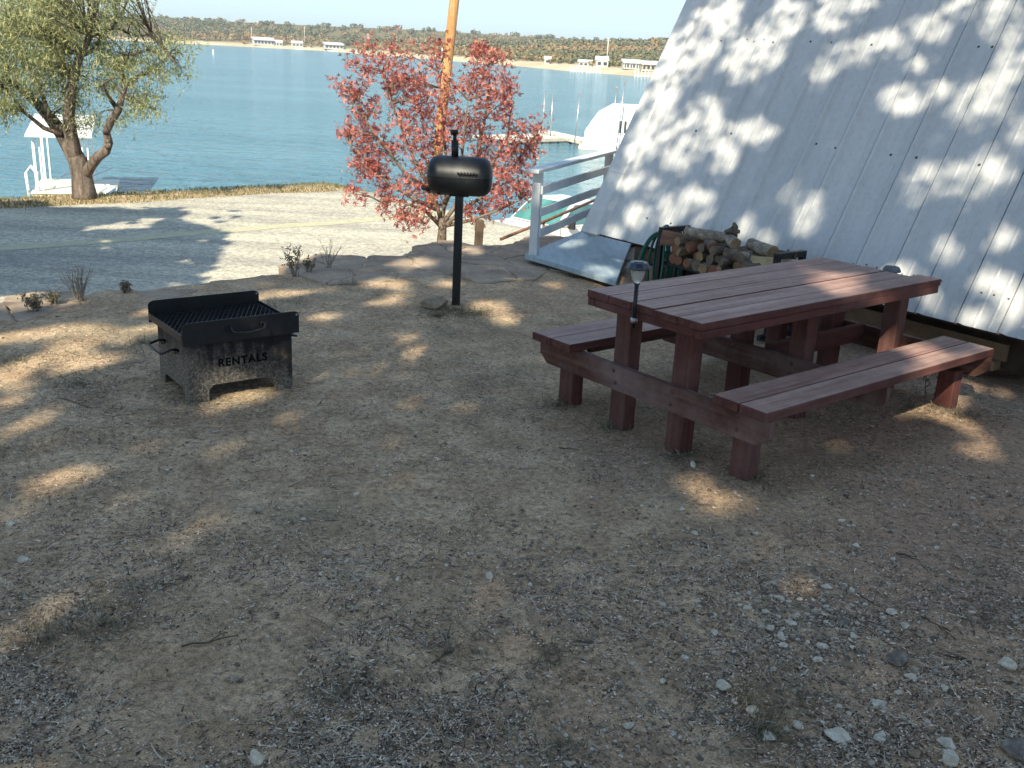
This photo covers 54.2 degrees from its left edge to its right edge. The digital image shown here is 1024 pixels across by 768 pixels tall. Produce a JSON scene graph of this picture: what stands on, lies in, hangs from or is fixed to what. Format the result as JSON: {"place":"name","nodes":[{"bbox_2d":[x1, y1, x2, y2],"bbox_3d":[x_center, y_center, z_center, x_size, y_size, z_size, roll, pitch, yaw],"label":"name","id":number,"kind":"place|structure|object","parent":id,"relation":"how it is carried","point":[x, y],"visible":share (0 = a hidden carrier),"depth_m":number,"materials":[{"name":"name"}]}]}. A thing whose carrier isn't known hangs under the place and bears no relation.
{"place":"outdoors","nodes":[
{"label":"outdoors","id":0,"kind":"place"},
{"bbox_2d":[0,181,379,210],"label":"verge grass","id":1,"kind":"structure","parent":0,"point":[174,191],"depth_m":21.21,"materials":[{"name":"green plant"}]},
{"bbox_2d":[0,190,556,302],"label":"road","id":2,"kind":"structure","parent":0,"point":[151,264],"depth_m":16.75,"materials":[{"name":"beige concrete"}]},
{"bbox_2d":[0,212,476,250],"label":"road marking","id":3,"kind":"object","parent":2,"relation":"on","point":[143,237],"visible":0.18,"depth_m":16.88,"materials":[{"name":"yellow paint"}]},
{"bbox_2d":[494,194,592,236],"bbox_3d":[1.524,-4.136,26.729,5.360,1.687,2.320,-12,23,-40],"label":"boat","id":4,"kind":"object","parent":2,"relation":"on","point":[520,218],"visible":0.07,"depth_m":25.76,"materials":[{"name":"teal paint"}]},
{"bbox_2d":[0,236,637,322],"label":"flagstone paving","id":5,"kind":"structure","parent":0,"point":[436,257],"depth_m":9.66,"materials":[{"name":"stone"}]},
{"bbox_2d":[16,290,46,311],"bbox_3d":[-3.599,-0.614,7.491,0.209,0.195,0.146,-4,19,-20],"label":"weed","id":6,"kind":"object","parent":5,"relation":"on","point":[34,302],"visible":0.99,"depth_m":7.48,"materials":[{"name":"green plant"}]},
{"bbox_2d":[43,287,61,304],"bbox_3d":[-3.539,-0.671,7.716,0.132,0.166,0.128,11,20,22],"label":"weed","id":7,"kind":"object","parent":5,"relation":"on","point":[54,297],"visible":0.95,"depth_m":7.70,"materials":[{"name":"green plant"}]},
{"bbox_2d":[58,261,94,301],"bbox_3d":[-3.422,-0.807,7.878,0.273,0.327,0.264,14,21,31],"label":"weed","id":8,"kind":"object","parent":5,"relation":"on","point":[81,292],"visible":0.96,"depth_m":7.86,"materials":[{"name":"plant"}]},
{"bbox_2d":[317,239,341,267],"bbox_3d":[-1.760,-1.251,9.587,0.240,0.302,0.128,5,18,5],"label":"weed","id":9,"kind":"object","parent":5,"relation":"on","point":[327,261],"visible":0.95,"depth_m":9.58,"materials":[{"name":"plant"}]},
{"bbox_2d":[0,35,650,220],"bbox_3d":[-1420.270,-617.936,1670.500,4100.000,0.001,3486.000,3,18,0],"label":"lake","id":10,"kind":"structure","parent":0,"point":[241,116],"depth_m":77.28,"materials":[{"name":"liquid"}]},
{"bbox_2d":[24,114,119,196],"bbox_3d":[-17.085,-8.714,38.866,3.164,3.132,4.029,-3,19,-18],"label":"swim dock","id":11,"kind":"object","parent":10,"relation":"on","point":[50,186],"visible":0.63,"depth_m":37.78,"materials":[{"name":"white paint"}]},
{"bbox_2d":[59,167,115,193],"bbox_3d":[-14.428,-6.840,34.189,0.970,1.479,7.912,-3,19,-16],"label":"gangway","id":12,"kind":"object","parent":11,"relation":"attached to","point":[107,190],"visible":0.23,"depth_m":36.04,"materials":[{"name":"white paint"}]},
{"bbox_2d":[473,134,564,142],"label":"walkway dock","id":13,"kind":"object","parent":10,"relation":"in","point":[547,138],"visible":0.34,"depth_m":71.79,"materials":[{"name":"white paint"}]},
{"bbox_2d":[538,131,583,143],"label":"walkway dock","id":14,"kind":"object","parent":10,"relation":"in","point":[570,138],"visible":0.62,"depth_m":74.03,"materials":[{"name":"white paint"}]},
{"bbox_2d":[573,93,580,147],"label":"mooring mast","id":15,"kind":"object","parent":10,"relation":"in","point":[577,119],"visible":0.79,"depth_m":68.68,"materials":[{"name":"metal"}]},
{"bbox_2d":[578,103,637,149],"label":"floating boathouse","id":16,"kind":"object","parent":10,"relation":"on","point":[601,131],"visible":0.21,"depth_m":68.85,"materials":[{"name":"white paint"}]},
{"bbox_2d":[615,117,629,146],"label":"door","id":17,"kind":"structure","parent":16,"relation":"in","point":[623,119],"depth_m":68.73,"materials":[{"name":"white paint"}]},
{"bbox_2d":[616,80,625,149],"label":"mooring mast","id":18,"kind":"object","parent":10,"relation":"in","point":[620,114],"visible":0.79,"depth_m":67.83,"materials":[{"name":"metal"}]},
{"bbox_2d":[21,12,661,76],"bbox_3d":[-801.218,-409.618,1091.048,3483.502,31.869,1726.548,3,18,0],"label":"hills","id":19,"kind":"structure","parent":0,"point":[616,70],"depth_m":973.86,"materials":[{"name":"green plant"}]},
{"bbox_2d":[251,37,274,45],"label":"lake house","id":20,"kind":"structure","parent":19,"relation":"on","point":[268,41],"depth_m":978.66,"materials":[{"name":"metal"}]},
{"bbox_2d":[290,40,302,46],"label":"lake house","id":21,"kind":"structure","parent":19,"relation":"on","point":[296,43],"depth_m":977.20,"materials":[{"name":"metal"}]},
{"bbox_2d":[323,42,343,48],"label":"lake house","id":22,"kind":"structure","parent":19,"relation":"on","point":[332,45],"depth_m":949.00,"materials":[{"name":"metal"}]},
{"bbox_2d":[0,7,668,66],"bbox_3d":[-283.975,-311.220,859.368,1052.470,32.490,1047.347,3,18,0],"label":"woods","id":23,"kind":"object","parent":19,"relation":"on","point":[569,51],"visible":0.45,"depth_m":1000.44,"materials":[{"name":"green plant"}]},
{"bbox_2d":[577,59,592,66],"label":"lake house","id":24,"kind":"structure","parent":19,"relation":"on","point":[583,62],"depth_m":459.67,"materials":[{"name":"metal"}]},
{"bbox_2d":[595,56,608,66],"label":"lake house","id":25,"kind":"structure","parent":19,"relation":"on","point":[601,61],"depth_m":448.25,"materials":[{"name":"metal"}]},
{"bbox_2d":[621,59,640,69],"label":"lake house","id":26,"kind":"structure","parent":19,"relation":"on","point":[629,64],"depth_m":423.43,"materials":[{"name":"metal"}]},
{"bbox_2d":[639,60,657,70],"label":"lake house","id":27,"kind":"structure","parent":19,"relation":"on","point":[648,65],"depth_m":405.12,"materials":[{"name":"metal"}]},
{"bbox_2d":[1,0,685,39],"label":"sky","id":28,"kind":"structure","parent":0,"point":[589,19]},
{"bbox_2d":[0,184,1023,767],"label":"ground","id":29,"kind":"structure","parent":0,"point":[346,386],"depth_m":4.48,"materials":[{"name":"brown soil"}]},
{"bbox_2d":[17,556,28,562],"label":"stone","id":30,"kind":"object","parent":29,"relation":"on","point":[21,559],"visible":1,"depth_m":4.01,"materials":[{"name":"stone"}]},
{"bbox_2d":[0,0,208,199],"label":"mesquite tree","id":31,"kind":"object","parent":29,"relation":"on","point":[60,48],"visible":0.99,"depth_m":19.18,"materials":[{"name":"green plant"}]},
{"bbox_2d":[118,277,133,292],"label":"weed","id":32,"kind":"object","parent":29,"relation":"on","point":[125,286],"visible":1,"depth_m":8.22,"materials":[{"name":"green plant"}]},
{"bbox_2d":[181,632,237,646],"bbox_3d":[-1.070,0.901,3.535,0.193,0.019,0.028,-6,20,-25],"label":"twig","id":33,"kind":"object","parent":29,"relation":"on","point":[191,643],"visible":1,"depth_m":3.52,"materials":[{"name":"brown wood"}]},
{"bbox_2d":[148,290,298,403],"bbox_3d":[-1.720,-0.217,6.028,0.853,0.510,0.654,-11,23,-35],"label":"fire pit","id":34,"kind":"object","parent":29,"relation":"on","point":[207,343],"visible":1,"depth_m":5.89,"materials":[{"name":"metal"}]},
{"bbox_2d":[249,749,264,765],"bbox_3d":[-0.752,1.101,2.951,0.054,0.052,0.035,-1,6,35],"label":"stone","id":35,"kind":"object","parent":29,"relation":"on","point":[256,757],"visible":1,"depth_m":2.94,"materials":[{"name":"stone"}]},
{"bbox_2d":[279,242,304,277],"bbox_3d":[-2.001,-1.122,9.085,0.230,0.333,0.222,3,18,0],"label":"weed","id":36,"kind":"object","parent":29,"relation":"on","point":[292,262],"visible":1,"depth_m":9.08,"materials":[{"name":"green plant"}]},
{"bbox_2d":[300,254,316,271],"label":"weed","id":37,"kind":"object","parent":29,"relation":"on","point":[308,265],"visible":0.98,"depth_m":9.34,"materials":[{"name":"green plant"}]},
{"bbox_2d":[420,295,447,309],"bbox_3d":[-0.652,-0.671,8.280,0.208,0.094,0.188,11,20,22],"label":"footing stone","id":38,"kind":"object","parent":29,"relation":"on","point":[437,302],"visible":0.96,"depth_m":8.23,"materials":[{"name":"grey stone"}]},
{"bbox_2d":[326,25,554,242],"bbox_3d":[-0.874,-2.692,12.084,2.797,3.042,1.887,3,18,0],"label":"red oak tree","id":39,"kind":"object","parent":29,"relation":"on","point":[442,222],"visible":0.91,"depth_m":11.94,"materials":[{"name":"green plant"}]},
{"bbox_2d":[427,0,458,205],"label":"utility pole","id":40,"kind":"object","parent":29,"relation":"on","point":[452,17],"visible":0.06,"depth_m":22.69,"materials":[{"name":"brown wood"}]},
{"bbox_2d":[421,130,492,305],"bbox_3d":[-0.463,-1.322,8.162,0.575,1.470,0.341,4,18,3],"label":"post grill","id":41,"kind":"object","parent":29,"relation":"on","point":[457,176],"visible":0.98,"depth_m":7.96,"materials":[{"name":"black metal"}]},
{"bbox_2d":[474,219,483,245],"bbox_3d":[-0.410,-1.484,11.838,0.085,0.920,0.085,-1,19,-17],"label":"wooden stub post","id":42,"kind":"object","parent":29,"relation":"on","point":[479,230],"visible":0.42,"depth_m":11.71,"materials":[{"name":"brown wood"}]},
{"bbox_2d":[504,707,512,717],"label":"pebble","id":43,"kind":"object","parent":29,"relation":"on","point":[508,711],"visible":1,"depth_m":3.20,"materials":[{"name":"beige stone"}]},
{"bbox_2d":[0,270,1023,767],"bbox_3d":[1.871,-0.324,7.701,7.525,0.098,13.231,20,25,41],"label":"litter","id":44,"kind":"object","parent":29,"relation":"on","point":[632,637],"visible":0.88,"depth_m":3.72,"materials":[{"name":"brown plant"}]},
{"bbox_2d":[500,199,594,240],"bbox_3d":[0.523,-1.543,12.359,0.048,1.416,2.357,15,22,32],"label":"hand rail","id":45,"kind":"object","parent":29,"relation":"on","point":[543,222],"visible":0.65,"depth_m":12.06,"materials":[{"name":"white wood"}]},
{"bbox_2d":[525,149,632,285],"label":"porch deck","id":46,"kind":"structure","parent":29,"relation":"on","point":[599,258],"depth_m":10.20,"materials":[{"name":"paint"}]},
{"bbox_2d":[622,722,633,728],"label":"stone","id":47,"kind":"object","parent":29,"relation":"on","point":[628,725],"visible":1,"depth_m":3.15,"materials":[{"name":"stone"}]},
{"bbox_2d":[661,746,672,753],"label":"stone","id":48,"kind":"object","parent":29,"relation":"on","point":[666,750],"visible":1,"depth_m":3.05,"materials":[{"name":"grey stone"}]},
{"bbox_2d":[673,680,684,689],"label":"stone","id":49,"kind":"object","parent":29,"relation":"on","point":[678,684],"visible":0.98,"depth_m":3.36,"materials":[{"name":"grey stone"}]},
{"bbox_2d":[716,679,730,691],"bbox_3d":[0.711,1.018,3.370,0.036,0.040,0.055,-3,9,-31],"label":"stone","id":50,"kind":"object","parent":29,"relation":"on","point":[722,684],"visible":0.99,"depth_m":3.36,"materials":[{"name":"stone"}]},
{"bbox_2d":[654,225,806,340],"bbox_3d":[1.741,-0.853,8.181,0.500,0.682,1.265,-11,23,-36],"label":"firewood rack","id":51,"kind":"object","parent":29,"relation":"on","point":[779,256],"visible":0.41,"depth_m":8.40,"materials":[{"name":"black metal"}]},
{"bbox_2d":[638,224,682,281],"bbox_3d":[1.152,-1.072,8.705,0.651,0.684,0.303,12,20,25],"label":"garden hose","id":52,"kind":"object","parent":51,"relation":"hanging from","point":[668,269],"visible":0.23,"depth_m":8.61,"materials":[{"name":"green rubber"}]},
{"bbox_2d":[669,254,692,263],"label":"firewood log","id":53,"kind":"object","parent":51,"relation":"on","point":[672,258],"visible":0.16,"depth_m":8.38,"materials":[{"name":"brown wood"}]},
{"bbox_2d":[672,245,684,253],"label":"firewood log","id":54,"kind":"object","parent":53,"relation":"on","point":[675,248],"visible":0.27,"depth_m":8.29,"materials":[{"name":"brown wood"}]},
{"bbox_2d":[674,237,697,245],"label":"firewood log","id":55,"kind":"object","parent":54,"relation":"on","point":[680,241],"visible":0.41,"depth_m":8.26,"materials":[{"name":"brown wood"}]},
{"bbox_2d":[675,255,693,264],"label":"firewood log","id":56,"kind":"object","parent":51,"relation":"on","point":[679,260],"visible":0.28,"depth_m":8.30,"materials":[{"name":"brown wood"}]},
{"bbox_2d":[660,230,686,245],"bbox_3d":[1.403,-1.197,8.424,0.300,0.151,0.068,10,-2,1],"label":"firewood log","id":57,"kind":"object","parent":56,"relation":"on","point":[668,237],"visible":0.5,"depth_m":8.39,"materials":[{"name":"brown wood"}]},
{"bbox_2d":[676,247,697,256],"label":"firewood log","id":58,"kind":"object","parent":56,"relation":"on","point":[682,251],"visible":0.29,"depth_m":8.24,"materials":[{"name":"brown wood"}]},
{"bbox_2d":[685,240,702,252],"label":"firewood log","id":59,"kind":"object","parent":58,"relation":"on","point":[690,246],"visible":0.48,"depth_m":8.16,"materials":[{"name":"brown wood"}]},
{"bbox_2d":[684,226,725,243],"bbox_3d":[1.584,-1.219,8.180,0.340,0.098,0.112,17,23,28],"label":"firewood log","id":60,"kind":"object","parent":59,"relation":"on","point":[699,234],"visible":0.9,"depth_m":8.16,"materials":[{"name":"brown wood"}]},
{"bbox_2d":[683,258,694,267],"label":"firewood log","id":61,"kind":"object","parent":51,"relation":"on","point":[687,263],"visible":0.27,"depth_m":8.21,"materials":[{"name":"brown wood"}]},
{"bbox_2d":[691,260,705,270],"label":"firewood log","id":62,"kind":"object","parent":51,"relation":"on","point":[696,264],"visible":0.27,"depth_m":8.16,"materials":[{"name":"brown wood"}]},
{"bbox_2d":[696,251,709,260],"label":"firewood log","id":63,"kind":"object","parent":62,"relation":"on","point":[701,256],"visible":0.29,"depth_m":8.12,"materials":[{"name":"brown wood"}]},
{"bbox_2d":[697,242,727,251],"bbox_3d":[1.683,-1.133,8.212,0.400,0.076,0.089,-13,47,-39],"label":"firewood log","id":64,"kind":"object","parent":63,"relation":"on","point":[701,247],"visible":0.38,"depth_m":8.09,"materials":[{"name":"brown wood"}]},
{"bbox_2d":[698,263,717,273],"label":"firewood log","id":65,"kind":"object","parent":51,"relation":"on","point":[702,268],"visible":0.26,"depth_m":8.05,"materials":[{"name":"beige wood"}]},
{"bbox_2d":[706,254,717,264],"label":"firewood log","id":66,"kind":"object","parent":65,"relation":"on","point":[710,259],"visible":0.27,"depth_m":8.06,"materials":[{"name":"brown wood"}]},
{"bbox_2d":[703,238,717,252],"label":"firewood log","id":67,"kind":"object","parent":66,"relation":"on","point":[709,242],"visible":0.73,"depth_m":8.03,"materials":[{"name":"brown wood"}]},
{"bbox_2d":[707,265,716,272],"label":"firewood log","id":68,"kind":"object","parent":51,"relation":"on","point":[711,268],"visible":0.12,"depth_m":7.99,"materials":[{"name":"brown wood"}]},
{"bbox_2d":[715,255,722,262],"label":"firewood log","id":69,"kind":"object","parent":68,"relation":"on","point":[718,258],"visible":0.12,"depth_m":8.00,"materials":[{"name":"brown wood"}]},
{"bbox_2d":[709,246,746,255],"bbox_3d":[1.755,-1.074,8.051,0.380,0.102,0.083,-9,-18,-33],"label":"firewood log","id":70,"kind":"object","parent":69,"relation":"on","point":[716,250],"visible":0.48,"depth_m":7.95,"materials":[{"name":"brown wood"}]},
{"bbox_2d":[716,265,733,270],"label":"firewood log","id":71,"kind":"object","parent":51,"relation":"on","point":[721,268],"visible":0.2,"depth_m":7.94,"materials":[{"name":"brown wood"}]},
{"bbox_2d":[717,256,733,266],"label":"firewood log","id":72,"kind":"object","parent":71,"relation":"on","point":[724,261],"visible":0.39,"depth_m":7.85,"materials":[{"name":"brown wood"}]},
{"bbox_2d":[722,247,752,261],"bbox_3d":[1.777,-1.012,7.873,0.220,0.108,0.113,14,48,16],"label":"firewood log","id":73,"kind":"object","parent":72,"relation":"on","point":[730,254],"visible":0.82,"depth_m":7.84,"materials":[{"name":"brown wood"}]},
{"bbox_2d":[746,705,758,712],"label":"pebble","id":74,"kind":"object","parent":29,"relation":"on","point":[751,709],"visible":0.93,"depth_m":3.26,"materials":[{"name":"stone"}]},
{"bbox_2d":[532,257,993,480],"bbox_3d":[1.582,-0.201,6.221,2.361,0.860,1.740,-12,23,-37],"label":"picnic table","id":75,"kind":"object","parent":29,"relation":"on","point":[695,317],"visible":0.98,"depth_m":5.82,"materials":[{"name":"red wood"}]},
{"bbox_2d":[626,260,650,327],"bbox_3d":[0.665,-0.479,5.372,0.132,0.365,0.126,3,18,0],"label":"solar light","id":76,"kind":"object","parent":75,"relation":"attached to","point":[638,268],"visible":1,"depth_m":5.32,"materials":[{"name":"black metal"}]},
{"bbox_2d":[762,730,776,740],"bbox_3d":[0.812,1.108,3.150,0.046,0.022,0.059,7,19,13],"label":"stone","id":77,"kind":"object","parent":29,"relation":"on","point":[771,735],"visible":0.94,"depth_m":3.13,"materials":[{"name":"stone"}]},
{"bbox_2d":[793,720,803,728],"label":"stone","id":78,"kind":"object","parent":29,"relation":"on","point":[797,725],"visible":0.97,"depth_m":3.19,"materials":[{"name":"stone"}]},
{"bbox_2d":[581,0,1023,374],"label":"frame cabin","id":79,"kind":"object","parent":29,"relation":"on","point":[878,134],"visible":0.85,"depth_m":8.08,"materials":[{"name":"paint"}]},
{"bbox_2d":[816,642,828,648],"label":"pebble","id":80,"kind":"object","parent":29,"relation":"on","point":[820,645],"visible":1,"depth_m":3.64,"materials":[{"name":"stone"}]},
{"bbox_2d":[824,727,851,745],"bbox_3d":[1.032,1.113,3.168,0.086,0.021,0.086,12,23,-5],"label":"stone","id":81,"kind":"object","parent":29,"relation":"on","point":[841,735],"visible":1,"depth_m":3.16,"materials":[{"name":"stone"}]},
{"bbox_2d":[837,616,850,625],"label":"stone","id":82,"kind":"object","parent":29,"relation":"on","point":[843,620],"visible":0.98,"depth_m":3.82,"materials":[{"name":"grey stone"}]},
{"bbox_2d":[838,661,852,667],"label":"pebble","id":83,"kind":"object","parent":29,"relation":"on","point":[847,664],"visible":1,"depth_m":3.53,"materials":[{"name":"beige stone"}]},
{"bbox_2d":[871,698,885,706],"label":"stone","id":84,"kind":"object","parent":29,"relation":"on","point":[878,702],"visible":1,"depth_m":3.34,"materials":[{"name":"stone"}]},
{"bbox_2d":[873,734,885,741],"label":"pebble","id":85,"kind":"object","parent":29,"relation":"on","point":[879,738],"visible":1,"depth_m":3.15,"materials":[{"name":"stone"}]},
{"bbox_2d":[876,265,900,352],"bbox_3d":[2.689,-0.498,7.225,0.132,0.720,0.126,3,18,0],"label":"solar light","id":86,"kind":"object","parent":29,"relation":"on","point":[892,268],"visible":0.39,"depth_m":7.08,"materials":[{"name":"black metal"}]},
{"bbox_2d":[886,608,897,614],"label":"pebble","id":87,"kind":"object","parent":29,"relation":"on","point":[891,611],"visible":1,"depth_m":3.92,"materials":[{"name":"stone"}]},
{"bbox_2d":[886,651,908,665],"bbox_3d":[1.382,0.987,3.589,0.092,0.042,0.074,-15,18,-33],"label":"stone","id":88,"kind":"object","parent":29,"relation":"on","point":[898,658],"visible":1,"depth_m":3.57,"materials":[{"name":"grey stone"}]},
{"bbox_2d":[904,673,916,681],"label":"stone","id":89,"kind":"object","parent":29,"relation":"on","point":[911,675],"visible":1,"depth_m":3.49,"materials":[{"name":"stone"}]},
{"bbox_2d":[908,749,919,757],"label":"pebble","id":90,"kind":"object","parent":29,"relation":"on","point":[914,753],"visible":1,"depth_m":3.08,"materials":[{"name":"beige stone"}]},
{"bbox_2d":[922,374,937,396],"bbox_3d":[2.780,-0.001,6.591,0.166,0.204,0.081,17,23,36],"label":"weed","id":91,"kind":"object","parent":29,"relation":"on","point":[926,380],"visible":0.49,"depth_m":6.61,"materials":[{"name":"green plant"}]},
{"bbox_2d":[921,616,955,639],"bbox_3d":[1.637,0.929,3.836,0.015,0.022,0.166,-7,21,-27],"label":"twig","id":92,"kind":"object","parent":29,"relation":"on","point":[939,626],"visible":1,"depth_m":3.83,"materials":[{"name":"brown wood"}]},
{"bbox_2d":[936,737,955,749],"bbox_3d":[1.371,1.128,3.148,0.054,0.032,0.054,-4,20,-21],"label":"stone","id":93,"kind":"object","parent":29,"relation":"on","point":[946,742],"visible":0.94,"depth_m":3.14,"materials":[{"name":"stone"}]},
{"bbox_2d":[942,749,958,766],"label":"stone","id":94,"kind":"object","parent":29,"relation":"on","point":[950,757],"visible":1,"depth_m":3.05,"materials":[{"name":"stone"}]},
{"bbox_2d":[944,651,971,661],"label":"twig","id":95,"kind":"object","parent":29,"relation":"on","point":[961,658],"visible":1,"depth_m":3.63,"materials":[{"name":"brown wood"}]},
{"bbox_2d":[998,656,1017,670],"bbox_3d":[1.777,1.008,3.596,0.037,0.052,0.078,-12,9,-24],"label":"stone","id":96,"kind":"object","parent":29,"relation":"on","point":[1008,663],"visible":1,"depth_m":3.58,"materials":[{"name":"stone"}]},
{"bbox_2d":[1000,737,1023,759],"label":"stone","id":97,"kind":"object","parent":29,"relation":"on","point":[1013,747],"visible":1,"depth_m":3.10,"materials":[{"name":"grey stone"}]},
{"bbox_2d":[0,289,1023,767],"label":"gravel","id":98,"kind":"structure","parent":0,"point":[770,635],"depth_m":3.74,"materials":[{"name":"grey gravel"}]},
{"bbox_2d":[0,265,1023,767],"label":"grass","id":99,"kind":"structure","parent":0,"point":[52,637],"depth_m":3.53,"materials":[{"name":"beige plant"}]},
{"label":"firewood log","id":100,"kind":"object","parent":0,"visible":0},
{"bbox_2d":[733,262,740,268],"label":"firewood log","id":101,"kind":"object","parent":100,"relation":"on","point":[735,265],"visible":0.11,"depth_m":7.87,"materials":[{"name":"brown wood"}]},
{"bbox_2d":[737,251,765,261],"bbox_3d":[1.925,-1.023,7.910,0.376,0.095,0.088,-12,23,-37],"label":"firewood log","id":102,"kind":"object","parent":101,"relation":"on","point":[742,256],"visible":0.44,"depth_m":7.80,"materials":[{"name":"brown wood"}]},
{"bbox_2d":[746,238,778,256],"bbox_3d":[1.954,-1.062,7.815,0.117,0.104,0.300,-24,26,-9],"label":"firewood log","id":103,"kind":"object","parent":102,"relation":"on","point":[758,247],"visible":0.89,"depth_m":7.75,"materials":[{"name":"brown wood"}]},
{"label":"firewood log","id":104,"kind":"object","parent":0,"visible":0},
{"bbox_2d":[750,255,791,264],"bbox_3d":[1.980,-0.893,7.699,0.340,0.181,0.080,20,-14,42],"label":"firewood log","id":105,"kind":"object","parent":104,"relation":"on","point":[761,260],"visible":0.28,"depth_m":7.71,"materials":[{"name":"brown wood"}]},
{"label":"firewood log","id":106,"kind":"object","parent":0,"visible":0},
{"bbox_2d":[723,232,740,248],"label":"firewood log","id":107,"kind":"object","parent":106,"relation":"on","point":[732,241],"visible":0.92,"depth_m":7.89,"materials":[{"name":"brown wood"}]},
{"bbox_2d":[724,222,739,236],"bbox_3d":[1.757,-1.227,7.980,0.113,0.135,0.101,-7,21,-27],"label":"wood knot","id":108,"kind":"object","parent":107,"relation":"on","point":[734,230],"visible":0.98,"depth_m":7.96,"materials":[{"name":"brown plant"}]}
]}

